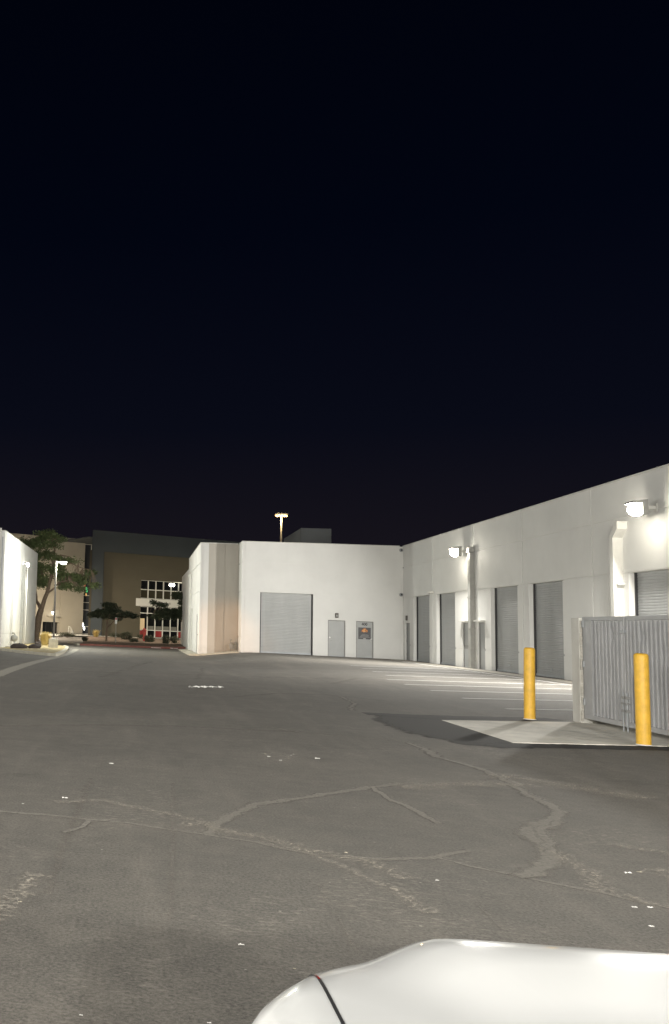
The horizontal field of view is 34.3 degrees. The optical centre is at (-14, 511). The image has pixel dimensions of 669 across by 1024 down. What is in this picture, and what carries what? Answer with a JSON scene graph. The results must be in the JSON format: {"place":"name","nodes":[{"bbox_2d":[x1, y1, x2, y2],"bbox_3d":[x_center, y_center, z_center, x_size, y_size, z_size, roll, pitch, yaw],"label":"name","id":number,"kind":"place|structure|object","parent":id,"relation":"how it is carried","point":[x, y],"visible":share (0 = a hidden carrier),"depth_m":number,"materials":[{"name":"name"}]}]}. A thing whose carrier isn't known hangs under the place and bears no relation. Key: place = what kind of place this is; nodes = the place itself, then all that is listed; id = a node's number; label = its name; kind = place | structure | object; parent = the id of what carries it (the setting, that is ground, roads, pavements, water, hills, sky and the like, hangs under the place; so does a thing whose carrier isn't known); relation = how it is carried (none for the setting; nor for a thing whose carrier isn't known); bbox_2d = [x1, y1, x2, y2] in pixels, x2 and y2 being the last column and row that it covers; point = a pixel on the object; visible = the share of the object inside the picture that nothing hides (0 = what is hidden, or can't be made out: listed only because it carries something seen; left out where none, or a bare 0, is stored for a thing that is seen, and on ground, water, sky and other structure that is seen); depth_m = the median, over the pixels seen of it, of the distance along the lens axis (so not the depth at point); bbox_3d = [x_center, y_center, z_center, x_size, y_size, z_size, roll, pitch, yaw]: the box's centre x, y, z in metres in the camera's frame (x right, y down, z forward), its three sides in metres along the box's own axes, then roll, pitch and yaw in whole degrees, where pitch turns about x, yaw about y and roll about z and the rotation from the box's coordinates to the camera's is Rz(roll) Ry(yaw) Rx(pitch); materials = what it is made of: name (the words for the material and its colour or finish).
{"place":"outdoors","nodes":[
{"label":"outdoors","id":0,"kind":"place"},
{"bbox_2d":[275,513,287,541],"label":"mast light","id":1,"kind":"object","parent":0,"point":[280,515],"visible":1,"depth_m":145.47,"materials":[{"name":"metal"}]},
{"bbox_2d":[0,635,668,1023],"bbox_3d":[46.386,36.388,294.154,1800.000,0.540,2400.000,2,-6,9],"label":"ground","id":2,"kind":"structure","parent":0,"point":[92,931],"depth_m":6.28,"materials":[{"name":"grey asphalt"}]},
{"bbox_2d":[0,528,37,647],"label":"warehouse","id":3,"kind":"structure","parent":2,"relation":"on","point":[18,582],"depth_m":68.91,"materials":[{"name":"white paint"}]},
{"bbox_2d":[11,632,17,642],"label":"gas meter","id":4,"kind":"object","parent":3,"relation":"attached to","point":[14,638],"visible":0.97,"depth_m":66.32,"materials":[{"name":"grey metal"}]},
{"bbox_2d":[0,874,42,918],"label":"dust scuff","id":5,"kind":"object","parent":2,"relation":"on","point":[19,890],"visible":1,"depth_m":4.57,"materials":[{"name":"grey"}]},
{"bbox_2d":[1,643,64,652],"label":"planter bed","id":6,"kind":"object","parent":2,"relation":"on","point":[44,648],"visible":0.39,"depth_m":59.46,"materials":[{"name":"soil"}]},
{"bbox_2d":[10,643,27,647],"bbox_3d":[2.008,8.353,60.154,1.087,0.506,0.960,2,-6,9],"label":"boulder","id":7,"kind":"object","parent":6,"relation":"on","point":[18,645],"visible":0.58,"depth_m":59.88,"materials":[{"name":"grey stone"}]},
{"bbox_2d":[28,644,40,647],"bbox_3d":[2.982,8.408,60.307,0.752,0.458,0.730,8,-9,-42],"label":"boulder","id":8,"kind":"object","parent":6,"relation":"on","point":[34,646],"visible":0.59,"depth_m":60.10,"materials":[{"name":"grey stone"}]},
{"bbox_2d":[39,632,51,644],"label":"shrub","id":9,"kind":"object","parent":6,"relation":"on","point":[45,637],"visible":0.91,"depth_m":72.45,"materials":[{"name":"yellow plant"}]},
{"bbox_2d":[48,560,66,647],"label":"lamp post","id":10,"kind":"object","parent":6,"relation":"on","point":[53,642],"visible":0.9,"depth_m":65.97,"materials":[{"name":"metal"}]},
{"bbox_2d":[20,528,102,642],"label":"tree","id":11,"kind":"object","parent":6,"relation":"on","point":[76,580],"visible":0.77,"depth_m":83.77,"materials":[{"name":"green plant"}]},
{"bbox_2d":[0,645,68,655],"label":"kerb","id":12,"kind":"structure","parent":2,"relation":"on","point":[64,650],"depth_m":52.56,"materials":[{"name":"concrete"}]},
{"bbox_2d":[0,649,78,676],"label":"gutter","id":13,"kind":"object","parent":2,"relation":"on","point":[4,672],"visible":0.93,"depth_m":30.45,"materials":[{"name":"concrete"}]},
{"bbox_2d":[10,533,91,634],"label":"office building","id":14,"kind":"structure","parent":2,"relation":"on","point":[72,610],"depth_m":120.48,"materials":[{"name":"beige paint"}]},
{"bbox_2d":[42,622,56,633],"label":"entrance door","id":15,"kind":"structure","parent":14,"relation":"in","point":[47,627],"depth_m":119.77,"materials":[{"name":"black glass"}]},
{"bbox_2d":[56,632,75,637],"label":"shrub","id":16,"kind":"object","parent":2,"relation":"on","point":[66,634],"visible":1,"depth_m":102.39,"materials":[{"name":"green plant"}]},
{"bbox_2d":[61,820,91,832],"bbox_3d":[0.575,1.950,6.028,0.094,0.001,0.460,0,-7,26],"label":"crack seal","id":17,"kind":"object","parent":2,"relation":"on","point":[85,823],"visible":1,"depth_m":6.03,"materials":[{"name":"grey asphalt"}]},
{"bbox_2d":[81,636,183,646],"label":"verge","id":18,"kind":"structure","parent":2,"relation":"on","point":[119,641],"depth_m":91.91,"materials":[{"name":"soil"}]},
{"bbox_2d":[92,629,101,636],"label":"shrub","id":19,"kind":"object","parent":18,"relation":"on","point":[95,633],"visible":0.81,"depth_m":104.01,"materials":[{"name":"yellow plant"}]},
{"bbox_2d":[86,601,139,640],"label":"tree","id":20,"kind":"object","parent":18,"relation":"on","point":[111,610],"visible":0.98,"depth_m":92.70,"materials":[{"name":"green plant"}]},
{"bbox_2d":[108,632,120,637],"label":"shrub","id":21,"kind":"object","parent":18,"relation":"on","point":[113,634],"visible":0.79,"depth_m":104.54,"materials":[{"name":"green plant"}]},
{"bbox_2d":[121,631,132,639],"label":"shrub","id":22,"kind":"object","parent":18,"relation":"on","point":[126,635],"visible":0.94,"depth_m":98.93,"materials":[{"name":"green plant"}]},
{"bbox_2d":[129,638,138,641],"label":"shrub","id":23,"kind":"object","parent":18,"relation":"on","point":[133,640],"visible":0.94,"depth_m":93.56,"materials":[{"name":"green plant"}]},
{"bbox_2d":[142,628,146,640],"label":"hydrant","id":24,"kind":"object","parent":18,"relation":"on","point":[144,633],"visible":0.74,"depth_m":97.37,"materials":[{"name":"red metal"}]},
{"bbox_2d":[144,634,154,641],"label":"shrub","id":25,"kind":"object","parent":18,"relation":"on","point":[148,638],"visible":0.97,"depth_m":95.14,"materials":[{"name":"green plant"}]},
{"bbox_2d":[144,591,182,621],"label":"tree","id":26,"kind":"object","parent":18,"relation":"on","point":[168,613],"visible":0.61,"depth_m":90.94,"materials":[{"name":"green plant"}]},
{"bbox_2d":[161,634,169,643],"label":"shrub","id":27,"kind":"object","parent":18,"relation":"on","point":[165,639],"visible":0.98,"depth_m":93.03,"materials":[{"name":"green plant"}]},
{"bbox_2d":[169,635,179,642],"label":"shrub","id":28,"kind":"object","parent":18,"relation":"on","point":[174,639],"visible":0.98,"depth_m":93.87,"materials":[{"name":"green plant"}]},
{"bbox_2d":[80,644,185,648],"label":"red kerb","id":29,"kind":"structure","parent":2,"relation":"on","point":[132,646],"depth_m":81.59,"materials":[{"name":"paint"}]},
{"bbox_2d":[67,530,239,638],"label":"office building","id":30,"kind":"structure","parent":2,"relation":"on","point":[137,573],"depth_m":114.62,"materials":[{"name":"paint"}]},
{"bbox_2d":[140,606,146,612],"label":"window","id":31,"kind":"structure","parent":30,"relation":"in","point":[143,609],"depth_m":114.79,"materials":[{"name":"black glass"}]},
{"bbox_2d":[140,613,146,629],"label":"window","id":32,"kind":"structure","parent":30,"relation":"in","point":[141,614],"depth_m":114.74,"materials":[{"name":"beige glass"}]},
{"bbox_2d":[141,589,146,597],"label":"window","id":33,"kind":"structure","parent":30,"relation":"in","point":[143,592],"depth_m":115.02,"materials":[{"name":"black glass"}]},
{"bbox_2d":[141,580,147,589],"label":"window","id":34,"kind":"structure","parent":30,"relation":"in","point":[144,583],"depth_m":115.13,"materials":[{"name":"black glass"}]},
{"bbox_2d":[146,613,153,629],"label":"window","id":35,"kind":"structure","parent":30,"relation":"in","point":[150,622],"depth_m":114.96,"materials":[{"name":"black glass"}]},
{"bbox_2d":[146,630,154,636],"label":"window","id":36,"kind":"structure","parent":30,"relation":"in","point":[148,632],"depth_m":114.85,"materials":[{"name":"black glass"}]},
{"bbox_2d":[147,607,154,612],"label":"window","id":37,"kind":"structure","parent":30,"relation":"in","point":[148,608],"depth_m":115.16,"materials":[{"name":"black glass"}]},
{"bbox_2d":[147,590,155,598],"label":"window","id":38,"kind":"structure","parent":30,"relation":"in","point":[150,593],"depth_m":115.33,"materials":[{"name":"black glass"}]},
{"bbox_2d":[148,580,154,589],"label":"window","id":39,"kind":"structure","parent":30,"relation":"in","point":[151,584],"depth_m":115.47,"materials":[{"name":"black glass"}]},
{"bbox_2d":[154,619,161,630],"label":"window","id":40,"kind":"structure","parent":30,"relation":"in","point":[156,622],"depth_m":115.30,"materials":[{"name":"black glass"}]},
{"bbox_2d":[155,590,162,598],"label":"window","id":41,"kind":"structure","parent":30,"relation":"in","point":[158,593],"depth_m":115.69,"materials":[{"name":"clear glass"}]},
{"bbox_2d":[155,581,163,590],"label":"window","id":42,"kind":"structure","parent":30,"relation":"in","point":[158,584],"depth_m":115.81,"materials":[{"name":"black glass"}]},
{"bbox_2d":[162,631,168,635],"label":"window","id":43,"kind":"structure","parent":30,"relation":"in","point":[166,633],"depth_m":115.55,"materials":[{"name":"black glass"}]},
{"bbox_2d":[162,616,169,630],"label":"window","id":44,"kind":"structure","parent":30,"relation":"in","point":[165,623],"depth_m":115.66,"materials":[{"name":"black glass"}]},
{"bbox_2d":[163,591,170,599],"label":"window","id":45,"kind":"structure","parent":30,"relation":"in","point":[166,594],"depth_m":116.03,"materials":[{"name":"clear glass"}]},
{"bbox_2d":[163,581,170,590],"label":"window","id":46,"kind":"structure","parent":30,"relation":"in","point":[166,587],"depth_m":116.15,"materials":[{"name":"black glass"}]},
{"bbox_2d":[169,618,176,630],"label":"window","id":47,"kind":"structure","parent":30,"relation":"in","point":[172,623],"depth_m":116.02,"materials":[{"name":"black glass"}]},
{"bbox_2d":[169,631,176,636],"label":"window","id":48,"kind":"structure","parent":30,"relation":"in","point":[171,633],"depth_m":115.83,"materials":[{"name":"black glass"}]},
{"bbox_2d":[170,582,177,590],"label":"window","id":49,"kind":"structure","parent":30,"relation":"in","point":[175,588],"depth_m":116.51,"materials":[{"name":"black glass"}]},
{"bbox_2d":[177,619,180,631],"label":"window","id":50,"kind":"structure","parent":30,"relation":"in","point":[178,621],"depth_m":116.26,"materials":[{"name":"black glass"}]},
{"bbox_2d":[178,583,181,591],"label":"window","id":51,"kind":"structure","parent":30,"relation":"in","point":[179,584],"depth_m":116.77,"materials":[{"name":"black glass"}]},
{"bbox_2d":[188,685,223,687],"bbox_3d":[4.686,3.726,20.734,0.914,0.047,0.130,6,-7,-29],"label":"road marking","id":52,"kind":"object","parent":2,"relation":"on","point":[206,686],"visible":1,"depth_m":20.71,"materials":[{"name":"white paint"}]},
{"bbox_2d":[179,649,238,655],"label":"kerb","id":53,"kind":"structure","parent":2,"relation":"on","point":[188,652],"depth_m":62.87,"materials":[{"name":"concrete"}]},
{"bbox_2d":[0,810,472,860],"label":"crack seal","id":54,"kind":"object","parent":2,"relation":"on","point":[441,855],"visible":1,"depth_m":5.83,"materials":[{"name":"grey asphalt"}]},
{"bbox_2d":[188,823,410,878],"bbox_3d":[1.824,1.976,5.753,0.490,0.001,1.656,8,-8,-38],"label":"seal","id":55,"kind":"object","parent":2,"relation":"on","point":[318,850],"visible":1,"depth_m":5.62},
{"bbox_2d":[202,783,403,834],"bbox_3d":[2.368,2.181,7.328,0.449,0.001,3.356,-3,-9,42],"label":"crack seal","id":56,"kind":"object","parent":2,"relation":"on","point":[216,824],"visible":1,"depth_m":7.14,"materials":[{"name":"grey asphalt"}]},
{"bbox_2d":[340,696,357,710],"bbox_3d":[6.921,3.629,18.497,0.328,0.002,4.127,1,-7,17],"label":"crack seal","id":57,"kind":"object","parent":2,"relation":"on","point":[352,705],"visible":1,"depth_m":18.07,"materials":[{"name":"grey asphalt"}]},
{"bbox_2d":[286,847,427,912],"bbox_3d":[1.946,1.907,5.093,0.252,0.001,1.337,4,-6,-12],"label":"dust scuff","id":58,"kind":"object","parent":2,"relation":"on","point":[376,881],"visible":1,"depth_m":4.96,"materials":[{"name":"grey"}]},
{"bbox_2d":[370,786,442,823],"bbox_3d":[3.170,2.232,7.462,0.149,0.001,1.570,2,-6,5],"label":"crack seal","id":59,"kind":"object","parent":2,"relation":"on","point":[417,811],"visible":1,"depth_m":7.31,"materials":[{"name":"grey asphalt"}]},
{"bbox_2d":[181,464,668,679],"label":"warehouse","id":60,"kind":"structure","parent":2,"relation":"on","point":[507,588],"depth_m":49.66,"materials":[{"name":"white paint"}]},
{"bbox_2d":[225,639,236,651],"bbox_3d":[15.893,8.662,63.050,0.726,0.875,0.250,2,-6,9],"label":"gas meter","id":61,"kind":"object","parent":60,"relation":"attached to","point":[230,646],"visible":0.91,"depth_m":62.96,"materials":[{"name":"beige metal"}]},
{"bbox_2d":[260,592,312,654],"bbox_3d":[18.902,7.028,61.357,3.216,3.820,0.180,2,-6,9],"label":"roller door","id":62,"kind":"structure","parent":60,"relation":"in","point":[286,619],"depth_m":61.32,"materials":[{"name":"grey paint"}]},
{"bbox_2d":[284,528,330,543],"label":"plant block","id":63,"kind":"structure","parent":60,"relation":"on","point":[310,535],"depth_m":80.15,"materials":[{"name":"paint"}]},
{"bbox_2d":[328,620,344,656],"bbox_3d":[21.833,7.878,60.639,1.040,2.240,0.123,2,-6,9],"label":"door","id":64,"kind":"structure","parent":60,"relation":"in","point":[336,628],"depth_m":60.64,"materials":[{"name":"grey paint"}]},
{"bbox_2d":[356,621,372,657],"bbox_3d":[23.486,7.924,60.373,1.030,2.240,0.123,2,-6,9],"label":"door","id":65,"kind":"structure","parent":60,"relation":"in","point":[364,647],"depth_m":60.34,"materials":[{"name":"grey paint"}]},
{"bbox_2d":[358,627,370,639],"bbox_3d":[23.500,7.545,60.397,0.740,0.720,0.030,2,-6,9],"label":"poster","id":66,"kind":"object","parent":65,"relation":"attached to","point":[364,633],"visible":1,"depth_m":60.40,"materials":[{"name":"paper"}]},
{"bbox_2d":[406,623,410,659],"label":"door","id":67,"kind":"structure","parent":60,"relation":"in","point":[408,645],"depth_m":59.22,"materials":[{"name":"grey paint"}]},
{"bbox_2d":[417,596,429,662],"bbox_3d":[25.379,6.739,56.098,0.180,3.820,3.216,2,-6,9],"label":"roller door","id":68,"kind":"structure","parent":60,"relation":"in","point":[423,643],"depth_m":56.56,"materials":[{"name":"grey paint"}]},
{"bbox_2d":[440,593,455,665],"bbox_3d":[24.673,6.210,51.630,0.180,3.820,3.206,2,-6,9],"label":"roller door","id":69,"kind":"structure","parent":60,"relation":"in","point":[447,601],"depth_m":52.07,"materials":[{"name":"grey paint"}]},
{"bbox_2d":[449,546,466,556],"bbox_3d":[23.631,1.984,48.630,0.815,0.518,0.560,2,-6,9],"label":"wall lamp","id":70,"kind":"object","parent":60,"relation":"attached to","point":[457,551],"visible":0.94,"depth_m":48.44,"materials":[{"name":"white"}]},
{"bbox_2d":[463,623,467,666],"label":"door","id":71,"kind":"structure","parent":60,"relation":"in","point":[465,625],"depth_m":48.75,"materials":[{"name":"grey paint"}]},
{"bbox_2d":[479,622,485,669],"bbox_3d":[23.639,6.363,46.189,0.123,2.220,1.010,2,-6,9],"label":"door","id":72,"kind":"structure","parent":60,"relation":"in","point":[482,649],"depth_m":46.43,"materials":[{"name":"grey paint"}]},
{"bbox_2d":[495,586,518,672],"bbox_3d":[23.365,5.227,43.339,0.180,3.820,3.246,2,-6,9],"label":"roller door","id":73,"kind":"structure","parent":60,"relation":"in","point":[506,599],"depth_m":43.70,"materials":[{"name":"grey paint"}]},
{"bbox_2d":[533,581,564,678],"bbox_3d":[22.663,4.701,38.895,0.180,3.820,3.306,2,-6,9],"label":"roller door","id":74,"kind":"structure","parent":60,"relation":"in","point":[547,597],"depth_m":39.18,"materials":[{"name":"grey paint"}]},
{"bbox_2d":[624,499,657,515],"bbox_3d":[20.828,-0.121,30.873,0.815,0.518,0.560,2,-6,9],"label":"wall lamp","id":75,"kind":"object","parent":60,"relation":"attached to","point":[638,507],"visible":1,"depth_m":30.71,"materials":[{"name":"white"}]},
{"bbox_2d":[634,569,668,615],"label":"roller door","id":76,"kind":"structure","parent":60,"relation":"in","point":[651,587],"depth_m":31.36,"materials":[{"name":"grey paint"}]},
{"bbox_2d":[373,715,531,748],"bbox_3d":[6.470,3.105,13.962,1.499,0.001,4.390,2,-6,9],"label":"asphalt patch","id":77,"kind":"object","parent":2,"relation":"on","point":[440,729],"visible":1,"depth_m":13.63,"materials":[{"name":"grey asphalt"}]},
{"bbox_2d":[251,939,668,1023],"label":"parked car","id":78,"kind":"object","parent":2,"relation":"on","point":[447,981],"visible":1,"depth_m":0.97,"materials":[{"name":"white paint"}]},
{"bbox_2d":[362,712,558,720],"bbox_3d":[8.055,3.413,16.084,3.748,0.001,1.080,4,-6,-11],"label":"asphalt patch","id":79,"kind":"object","parent":2,"relation":"on","point":[442,717],"visible":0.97,"depth_m":16.10,"materials":[{"name":"grey asphalt"}]},
{"bbox_2d":[402,782,530,787],"bbox_3d":[4.169,2.388,8.505,1.529,0.001,0.671,5,-7,-21],"label":"dust scuff","id":80,"kind":"object","parent":2,"relation":"on","point":[458,784],"visible":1,"depth_m":8.54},
{"bbox_2d":[407,743,533,795],"bbox_3d":[4.872,2.585,9.941,0.333,0.001,3.812,2,-6,7],"label":"crack seal","id":81,"kind":"object","parent":2,"relation":"on","point":[486,771],"visible":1,"depth_m":9.51,"materials":[{"name":"grey asphalt"}]},
{"bbox_2d":[387,679,556,684],"bbox_3d":[15.665,5.400,30.814,7.200,0.001,0.150,5,-7,-18],"label":"parking line","id":82,"kind":"object","parent":2,"relation":"on","point":[483,682],"visible":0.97,"depth_m":30.81,"materials":[{"name":"paint"}]},
{"bbox_2d":[406,684,554,688],"bbox_3d":[15.061,5.075,28.145,7.200,0.001,0.150,5,-7,-18],"label":"parking line","id":83,"kind":"object","parent":2,"relation":"on","point":[479,686],"visible":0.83,"depth_m":27.83,"materials":[{"name":"paint"}]},
{"bbox_2d":[390,659,571,682],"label":"walkway","id":84,"kind":"structure","parent":2,"relation":"on","point":[560,680],"depth_m":43.44,"materials":[{"name":"concrete"}]},
{"bbox_2d":[409,662,567,684],"bbox_3d":[21.200,7.002,42.967,0.160,0.001,23.508,1,-6,11],"label":"parking line","id":85,"kind":"object","parent":2,"relation":"on","point":[495,674],"visible":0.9,"depth_m":39.16,"materials":[{"name":"paint"}]},
{"bbox_2d":[431,690,553,693],"bbox_3d":[14.479,4.752,25.477,7.000,0.001,0.150,5,-7,-18],"label":"parking line","id":86,"kind":"object","parent":2,"relation":"on","point":[504,692],"visible":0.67,"depth_m":25.07,"materials":[{"name":"paint"}]},
{"bbox_2d":[468,698,569,700],"bbox_3d":[13.567,4.392,22.624,6.200,0.001,0.150,5,-7,-18],"label":"parking line","id":87,"kind":"object","parent":2,"relation":"on","point":[517,699],"visible":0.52,"depth_m":22.12,"materials":[{"name":"paint"}]},
{"bbox_2d":[509,789,568,877],"bbox_3d":[3.880,2.189,6.784,0.418,0.001,3.717,-1,-7,29],"label":"crack seal","id":88,"kind":"object","parent":2,"relation":"on","point":[539,868],"visible":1,"depth_m":6.17,"materials":[{"name":"grey asphalt"}]},
{"bbox_2d":[431,856,668,907],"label":"crack seal","id":89,"kind":"object","parent":2,"relation":"on","point":[597,891],"visible":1,"depth_m":5.11,"materials":[{"name":"grey asphalt"}]},
{"bbox_2d":[443,720,668,746],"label":"apron","id":90,"kind":"object","parent":2,"relation":"on","point":[542,732],"visible":0.58,"depth_m":14.10,"materials":[{"name":"concrete"}]},
{"bbox_2d":[523,647,535,719],"bbox_3d":[9.095,2.870,16.286,0.198,1.190,0.198,2,-6,9],"label":"bollard","id":91,"kind":"object","parent":90,"relation":"on","point":[529,686],"visible":1,"depth_m":16.22,"materials":[{"name":"metal"}]},
{"bbox_2d":[571,618,614,723],"bbox_3d":[11.238,2.405,13.465,3.570,1.760,5.740,2,-6,9],"label":"enclosure","id":92,"kind":"object","parent":90,"relation":"on","point":[577,668],"visible":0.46,"depth_m":16.34,"materials":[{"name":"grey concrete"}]},
{"bbox_2d":[581,616,626,730],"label":"gate","id":93,"kind":"structure","parent":92,"relation":"attached to","point":[604,663],"depth_m":15.52,"materials":[{"name":"metal"}]},
{"bbox_2d":[625,615,668,735],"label":"gate","id":94,"kind":"structure","parent":92,"relation":"attached to","point":[649,635],"depth_m":14.07,"materials":[{"name":"metal"}]},
{"bbox_2d":[633,653,652,745],"bbox_3d":[8.628,2.459,12.780,0.198,1.190,0.198,2,-6,9],"label":"bollard","id":95,"kind":"object","parent":90,"relation":"on","point":[642,700],"visible":1,"depth_m":12.72,"materials":[{"name":"metal"}]},
{"bbox_2d":[473,743,668,750],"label":"asphalt patch","id":96,"kind":"object","parent":2,"relation":"on","point":[533,745],"visible":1,"depth_m":12.26,"materials":[{"name":"grey asphalt"}]},
{"bbox_2d":[490,774,655,798],"bbox_3d":[5.209,2.467,8.784,0.884,0.001,1.533,7,-8,-34],"label":"dust scuff","id":97,"kind":"object","parent":2,"relation":"on","point":[573,787],"visible":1,"depth_m":8.70,"materials":[{"name":"grey asphalt"}]},
{"bbox_2d":[559,855,668,906],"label":"dust scuff","id":98,"kind":"object","parent":2,"relation":"on","point":[601,878],"visible":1,"depth_m":5.29,"materials":[{"name":"grey"}]},
{"bbox_2d":[0,0,668,546],"label":"sky","id":99,"kind":"structure","parent":0,"point":[367,272],"materials":[{"name":"black"}]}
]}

